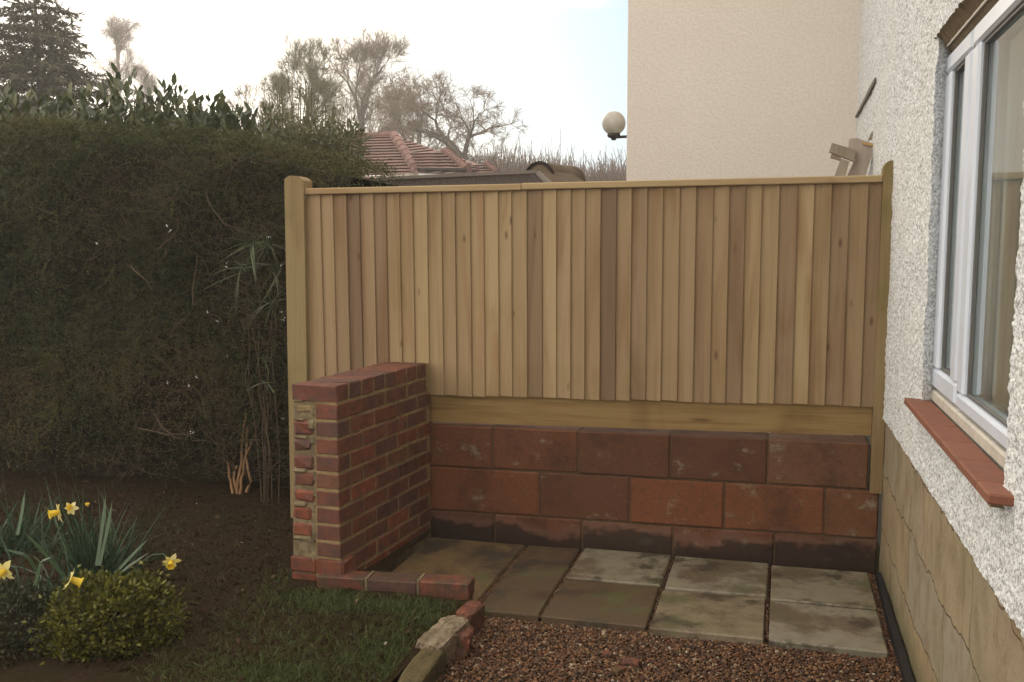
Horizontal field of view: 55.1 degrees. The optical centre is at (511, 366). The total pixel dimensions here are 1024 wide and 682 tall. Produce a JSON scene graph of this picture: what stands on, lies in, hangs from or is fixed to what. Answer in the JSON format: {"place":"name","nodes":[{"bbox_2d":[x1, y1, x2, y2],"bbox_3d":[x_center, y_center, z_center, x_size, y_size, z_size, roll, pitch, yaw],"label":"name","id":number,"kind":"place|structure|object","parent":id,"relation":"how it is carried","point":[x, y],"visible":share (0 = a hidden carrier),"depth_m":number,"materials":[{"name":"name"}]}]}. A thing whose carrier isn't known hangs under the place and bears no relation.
{"place":"outdoors","nodes":[
{"label":"outdoors","id":0,"kind":"place"},
{"bbox_2d":[0,466,468,681],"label":"soil bed","id":1,"kind":"object","parent":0,"point":[49,670],"visible":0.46,"depth_m":4.33,"materials":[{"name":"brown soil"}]},
{"bbox_2d":[0,560,19,612],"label":"daffodil","id":2,"kind":"object","parent":1,"relation":"on","point":[5,572],"visible":0.84,"depth_m":3.50,"materials":[{"name":"yellow plant"}]},
{"bbox_2d":[0,572,85,668],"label":"shrub","id":3,"kind":"object","parent":1,"relation":"on","point":[13,626],"visible":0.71,"depth_m":3.53,"materials":[{"name":"green plant"}]},
{"bbox_2d":[8,543,79,601],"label":"daffodil clump","id":4,"kind":"object","parent":1,"relation":"on","point":[46,584],"visible":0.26,"depth_m":3.95,"materials":[{"name":"green plant"}]},
{"bbox_2d":[0,465,97,560],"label":"daffodil clump","id":5,"kind":"object","parent":1,"relation":"on","point":[14,539],"visible":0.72,"depth_m":4.67,"materials":[{"name":"green plant"}]},
{"bbox_2d":[48,504,79,552],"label":"daffodil","id":6,"kind":"object","parent":1,"relation":"on","point":[53,513],"visible":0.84,"depth_m":3.94,"materials":[{"name":"yellow plant"}]},
{"bbox_2d":[56,568,83,612],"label":"daffodil","id":7,"kind":"object","parent":1,"relation":"on","point":[75,581],"visible":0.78,"depth_m":3.45,"materials":[{"name":"yellow plant"}]},
{"bbox_2d":[65,502,88,556],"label":"daffodil","id":8,"kind":"object","parent":1,"relation":"on","point":[71,508],"visible":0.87,"depth_m":4.02,"materials":[{"name":"yellow plant"}]},
{"bbox_2d":[85,502,95,546],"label":"daffodil","id":9,"kind":"object","parent":1,"relation":"on","point":[86,504],"visible":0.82,"depth_m":4.09,"materials":[{"name":"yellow plant"}]},
{"bbox_2d":[4,467,177,612],"bbox_3d":[-1.698,0.696,4.060,0.806,0.554,1.254,-5,8,-35],"label":"daffodil clump","id":10,"kind":"object","parent":1,"relation":"on","point":[106,557],"visible":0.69,"depth_m":4.12,"materials":[{"name":"green plant"}]},
{"bbox_2d":[19,557,192,664],"bbox_3d":[-1.453,0.875,3.592,0.539,0.338,0.558,2,7,15],"label":"mound shrub","id":11,"kind":"object","parent":1,"relation":"on","point":[115,626],"visible":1,"depth_m":3.49,"materials":[{"name":"green plant"}]},
{"bbox_2d":[134,553,181,571],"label":"daffodil","id":12,"kind":"object","parent":1,"relation":"on","point":[171,561],"visible":0.78,"depth_m":3.70,"materials":[{"name":"yellow plant"}]},
{"bbox_2d":[0,105,405,493],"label":"hedge","id":13,"kind":"object","parent":1,"relation":"on","point":[112,324],"visible":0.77,"depth_m":5.87,"materials":[{"name":"green plant"}]},
{"bbox_2d":[0,480,426,663],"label":"leaf litter","id":14,"kind":"object","parent":1,"relation":"on","point":[238,639],"visible":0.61,"depth_m":4.28,"materials":[{"name":"brown plant"}]},
{"bbox_2d":[180,345,288,494],"bbox_3d":[-1.553,0.327,5.693,0.806,0.925,0.147,2,7,15],"label":"cut shrub","id":15,"kind":"object","parent":1,"relation":"on","point":[236,484],"visible":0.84,"depth_m":5.76,"materials":[{"name":"plant"}]},
{"bbox_2d":[196,226,286,504],"bbox_3d":[-1.413,0.020,5.500,0.710,1.635,0.440,2,7,15],"label":"strap leaved plant","id":16,"kind":"object","parent":1,"relation":"on","point":[251,253],"visible":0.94,"depth_m":5.43,"materials":[{"name":"green plant"}]},
{"bbox_2d":[219,350,286,503],"bbox_3d":[-1.397,0.368,5.510,0.456,0.925,0.267,3,8,28],"label":"strap leaved plant","id":17,"kind":"object","parent":1,"relation":"on","point":[265,366],"visible":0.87,"depth_m":5.53,"materials":[{"name":"green plant"}]},
{"bbox_2d":[85,486,461,681],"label":"grass","id":18,"kind":"structure","parent":1,"relation":"on","point":[397,606],"depth_m":3.59,"materials":[{"name":"green plant"}]},
{"bbox_2d":[0,0,627,175],"label":"sky","id":19,"kind":"structure","parent":0,"point":[565,61],"materials":[{"name":"white"}]},
{"bbox_2d":[526,161,585,181],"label":"arched shed","id":20,"kind":"structure","parent":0,"point":[557,173],"depth_m":8.99,"materials":[{"name":"brown fabric"}]},
{"bbox_2d":[390,547,902,681],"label":"gravel","id":21,"kind":"structure","parent":0,"point":[396,679],"depth_m":3.58,"materials":[{"name":"brown gravel"}]},
{"bbox_2d":[317,570,474,600],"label":"brick kerb","id":22,"kind":"structure","parent":21,"relation":"on","point":[459,587],"depth_m":4.11,"materials":[{"name":"red brick"}]},
{"bbox_2d":[398,647,446,681],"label":"edging stone","id":23,"kind":"object","parent":21,"relation":"on","point":[425,664],"visible":0.93,"depth_m":3.37,"materials":[{"name":"stone"}]},
{"bbox_2d":[413,615,469,661],"bbox_3d":[-0.259,1.036,3.626,0.109,0.161,0.287,12,15,20],"label":"concrete lump","id":24,"kind":"object","parent":21,"relation":"on","point":[442,633],"visible":0.54,"depth_m":3.58,"materials":[{"name":"beige concrete"}]},
{"bbox_2d":[391,538,524,602],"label":"paving slab","id":25,"kind":"structure","parent":21,"relation":"on","point":[485,565],"depth_m":4.68,"materials":[{"name":"concrete"}]},
{"bbox_2d":[454,626,473,659],"bbox_3d":[-0.188,1.046,3.671,0.065,0.140,0.129,15,8,4],"label":"edging brick","id":26,"kind":"object","parent":21,"relation":"on","point":[464,640],"visible":0.56,"depth_m":3.61,"materials":[{"name":"red brick"}]},
{"bbox_2d":[456,600,484,635],"bbox_3d":[-0.168,1.004,3.866,0.077,0.128,0.170,9,9,21],"label":"brick fragment","id":27,"kind":"object","parent":21,"relation":"on","point":[473,612],"visible":0.61,"depth_m":3.84,"materials":[{"name":"red brick"}]},
{"bbox_2d":[482,546,579,621],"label":"paving slab","id":28,"kind":"structure","parent":21,"relation":"on","point":[526,586],"depth_m":4.35,"materials":[{"name":"concrete"}]},
{"bbox_2d":[541,580,658,632],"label":"paving slab","id":29,"kind":"structure","parent":21,"relation":"on","point":[605,606],"depth_m":4.05,"materials":[{"name":"concrete"}]},
{"bbox_2d":[602,650,611,657],"bbox_3d":[0.353,1.066,3.634,0.032,0.016,0.041,-1,7,-9],"label":"loose stone","id":30,"kind":"object","parent":21,"relation":"on","point":[606,653],"visible":1,"depth_m":3.62,"materials":[{"name":"stone"}]},
{"bbox_2d":[611,665,625,674],"bbox_3d":[0.379,1.082,3.495,0.048,0.018,0.036,-6,9,-42],"label":"loose stone","id":31,"kind":"object","parent":21,"relation":"on","point":[618,670],"visible":1,"depth_m":3.48,"materials":[{"name":"stone"}]},
{"bbox_2d":[566,549,671,590],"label":"paving slab","id":32,"kind":"structure","parent":21,"relation":"on","point":[623,568],"depth_m":4.52,"materials":[{"name":"concrete"}]},
{"bbox_2d":[622,657,639,667],"bbox_3d":[0.431,1.075,3.557,0.063,0.024,0.048,2,7,15],"label":"loose stone","id":33,"kind":"object","parent":21,"relation":"on","point":[630,661],"visible":1,"depth_m":3.54,"materials":[{"name":"stone"}]},
{"bbox_2d":[650,590,765,645],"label":"paving slab","id":34,"kind":"structure","parent":21,"relation":"on","point":[699,616],"depth_m":3.93,"materials":[{"name":"concrete"}]},
{"bbox_2d":[664,556,767,599],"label":"paving slab","id":35,"kind":"structure","parent":21,"relation":"on","point":[738,578],"depth_m":4.39,"materials":[{"name":"concrete"}]},
{"bbox_2d":[769,565,876,610],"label":"paving slab","id":36,"kind":"structure","parent":21,"relation":"on","point":[822,587],"depth_m":4.26,"materials":[{"name":"concrete"}]},
{"bbox_2d":[768,602,887,659],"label":"paving slab","id":37,"kind":"structure","parent":21,"relation":"on","point":[851,632],"depth_m":3.80,"materials":[{"name":"concrete"}]},
{"bbox_2d":[876,541,879,572],"bbox_3d":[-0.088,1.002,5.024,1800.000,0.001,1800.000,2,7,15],"label":"ground","id":38,"kind":"structure","parent":0,"point":[877,559],"depth_m":5.05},
{"bbox_2d":[0,78,100,467],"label":"laurel bush","id":39,"kind":"object","parent":38,"relation":"on","point":[8,91],"visible":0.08,"depth_m":6.32,"materials":[{"name":"green plant"}]},
{"bbox_2d":[0,0,143,137],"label":"spruce tree","id":40,"kind":"object","parent":38,"relation":"on","point":[54,64],"visible":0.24,"depth_m":19.19,"materials":[{"name":"green plant"}]},
{"bbox_2d":[32,82,146,146],"bbox_3d":[-3.064,-0.609,7.039,1.275,2.805,1.077,2,7,15],"label":"laurel bush","id":41,"kind":"object","parent":38,"relation":"on","point":[82,107],"visible":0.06,"depth_m":6.80,"materials":[{"name":"green plant"}]},
{"bbox_2d":[84,8,159,129],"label":"birch tree","id":42,"kind":"object","parent":38,"relation":"on","point":[117,32],"visible":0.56,"depth_m":53.82,"materials":[{"name":"brown plant"}]},
{"bbox_2d":[75,62,185,146],"bbox_3d":[-2.750,-0.691,7.161,1.139,2.928,0.962,2,7,15],"label":"laurel bush","id":43,"kind":"object","parent":38,"relation":"on","point":[139,116],"visible":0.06,"depth_m":6.93,"materials":[{"name":"green plant"}]},
{"bbox_2d":[132,62,162,112],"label":"birch tree","id":44,"kind":"object","parent":38,"relation":"on","point":[147,83],"visible":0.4,"depth_m":58.79,"materials":[{"name":"green plant"}]},
{"bbox_2d":[133,72,198,147],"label":"laurel bush","id":45,"kind":"object","parent":38,"relation":"on","point":[176,100],"visible":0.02,"depth_m":7.18,"materials":[{"name":"green plant"}]},
{"bbox_2d":[163,89,241,148],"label":"laurel bush","id":46,"kind":"object","parent":38,"relation":"on","point":[193,111],"visible":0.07,"depth_m":6.92,"materials":[{"name":"green plant"}]},
{"bbox_2d":[192,101,284,160],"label":"laurel bush","id":47,"kind":"object","parent":38,"relation":"on","point":[247,122],"visible":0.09,"depth_m":6.85,"materials":[{"name":"green plant"}]},
{"bbox_2d":[224,69,302,130],"bbox_3d":[-9.104,-6.872,36.068,3.075,8.460,3.570,2,7,15],"label":"bare tree","id":48,"kind":"object","parent":38,"relation":"on","point":[239,93],"visible":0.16,"depth_m":35.94,"materials":[{"name":"grey plant"}]},
{"bbox_2d":[247,101,319,158],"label":"leafy shrub","id":49,"kind":"object","parent":38,"relation":"on","point":[272,122],"visible":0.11,"depth_m":7.67,"materials":[{"name":"green plant"}]},
{"bbox_2d":[232,23,354,131],"bbox_3d":[-7.214,-6.742,32.461,3.969,9.016,4.631,2,7,15],"label":"bare tree","id":50,"kind":"object","parent":38,"relation":"on","point":[313,76],"visible":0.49,"depth_m":31.92,"materials":[{"name":"brown plant"}]},
{"bbox_2d":[254,69,348,143],"bbox_3d":[-1.916,-1.092,9.142,0.794,3.266,1.020,2,7,15],"label":"leafy shrub","id":51,"kind":"object","parent":38,"relation":"on","point":[308,107],"visible":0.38,"depth_m":8.85,"materials":[{"name":"green plant"}]},
{"bbox_2d":[275,113,365,177],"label":"leafy shrub","id":52,"kind":"object","parent":38,"relation":"on","point":[320,134],"visible":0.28,"depth_m":7.46,"materials":[{"name":"green plant"}]},
{"bbox_2d":[324,115,371,177],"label":"leafy shrub","id":53,"kind":"object","parent":38,"relation":"on","point":[357,132],"visible":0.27,"depth_m":8.37,"materials":[{"name":"green plant"}]},
{"bbox_2d":[289,20,416,133],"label":"bare tree","id":54,"kind":"object","parent":38,"relation":"on","point":[367,52],"visible":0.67,"depth_m":45.39,"materials":[{"name":"brown plant"}]},
{"bbox_2d":[291,362,431,580],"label":"brick wall","id":55,"kind":"structure","parent":38,"relation":"on","point":[361,486],"depth_m":4.34,"materials":[{"name":"red brick"}]},
{"bbox_2d":[309,131,500,178],"bbox_3d":[-5.144,-3.767,25.853,10.772,4.595,8.971,2,7,15],"label":"bungalow","id":56,"kind":"object","parent":38,"relation":"on","point":[409,158],"visible":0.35,"depth_m":22.76,"materials":[{"name":"tile"}]},
{"bbox_2d":[366,65,447,175],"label":"bare tree","id":57,"kind":"object","parent":38,"relation":"on","point":[385,97],"visible":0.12,"depth_m":41.71,"materials":[{"name":"brown plant"}]},
{"bbox_2d":[367,67,531,173],"bbox_3d":[-2.349,-7.714,39.931,6.678,9.167,6.217,2,7,15],"label":"bare tree","id":58,"kind":"object","parent":38,"relation":"on","point":[447,141],"visible":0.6,"depth_m":39.38,"materials":[{"name":"brown plant"}]},
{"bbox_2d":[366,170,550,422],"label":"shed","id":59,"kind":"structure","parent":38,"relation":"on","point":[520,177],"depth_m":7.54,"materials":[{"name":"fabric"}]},
{"bbox_2d":[430,422,878,574],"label":"block wall","id":60,"kind":"structure","parent":38,"relation":"on","point":[795,500],"depth_m":4.76,"materials":[{"name":"red brick"}]},
{"bbox_2d":[284,160,893,517],"bbox_3d":[0.262,0.021,4.839,2.976,1.950,0.120,2,7,15],"label":"fence","id":61,"kind":"object","parent":60,"relation":"on","point":[745,304],"visible":0.91,"depth_m":4.72,"materials":[{"name":"brown wood"}]},
{"bbox_2d":[626,0,1023,681],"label":"house","id":62,"kind":"structure","parent":38,"relation":"on","point":[754,88],"depth_m":3.52,"materials":[{"name":"paint"}]},
{"bbox_2d":[602,111,626,140],"bbox_3d":[0.845,-1.833,7.538,0.308,0.250,0.181,2,7,15],"label":"wall lamp","id":63,"kind":"object","parent":62,"relation":"attached to","point":[613,124],"visible":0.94,"depth_m":7.49,"materials":[{"name":"white glass"}]},
{"bbox_2d":[829,131,872,175],"bbox_3d":[1.833,-1.141,5.286,0.252,0.284,0.088,0,7,5],"label":"timber offcut","id":64,"kind":"object","parent":62,"relation":"attached to","point":[857,152],"visible":0.77,"depth_m":5.28,"materials":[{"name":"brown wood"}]},
{"bbox_2d":[875,572,913,681],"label":"damp proof strip","id":65,"kind":"object","parent":62,"relation":"attached to","point":[901,659],"visible":1,"depth_m":3.76,"materials":[{"name":"black plastic"}]},
{"bbox_2d":[931,0,1023,471],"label":"window","id":66,"kind":"structure","parent":62,"relation":"in","point":[973,68],"depth_m":2.80,"materials":[{"name":"white plastic"}]},
{"bbox_2d":[981,14,1023,415],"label":"curtain","id":67,"kind":"object","parent":62,"relation":"hanging from","point":[1008,181],"visible":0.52,"depth_m":2.95,"materials":[{"name":"beige fabric"}]},
{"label":"far hills","id":68,"kind":"structure","parent":0,"visible":0},
{"bbox_2d":[468,129,626,181],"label":"woodland","id":69,"kind":"object","parent":68,"relation":"on","point":[611,174],"visible":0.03,"depth_m":42.45,"materials":[{"name":"plant"}]}
]}

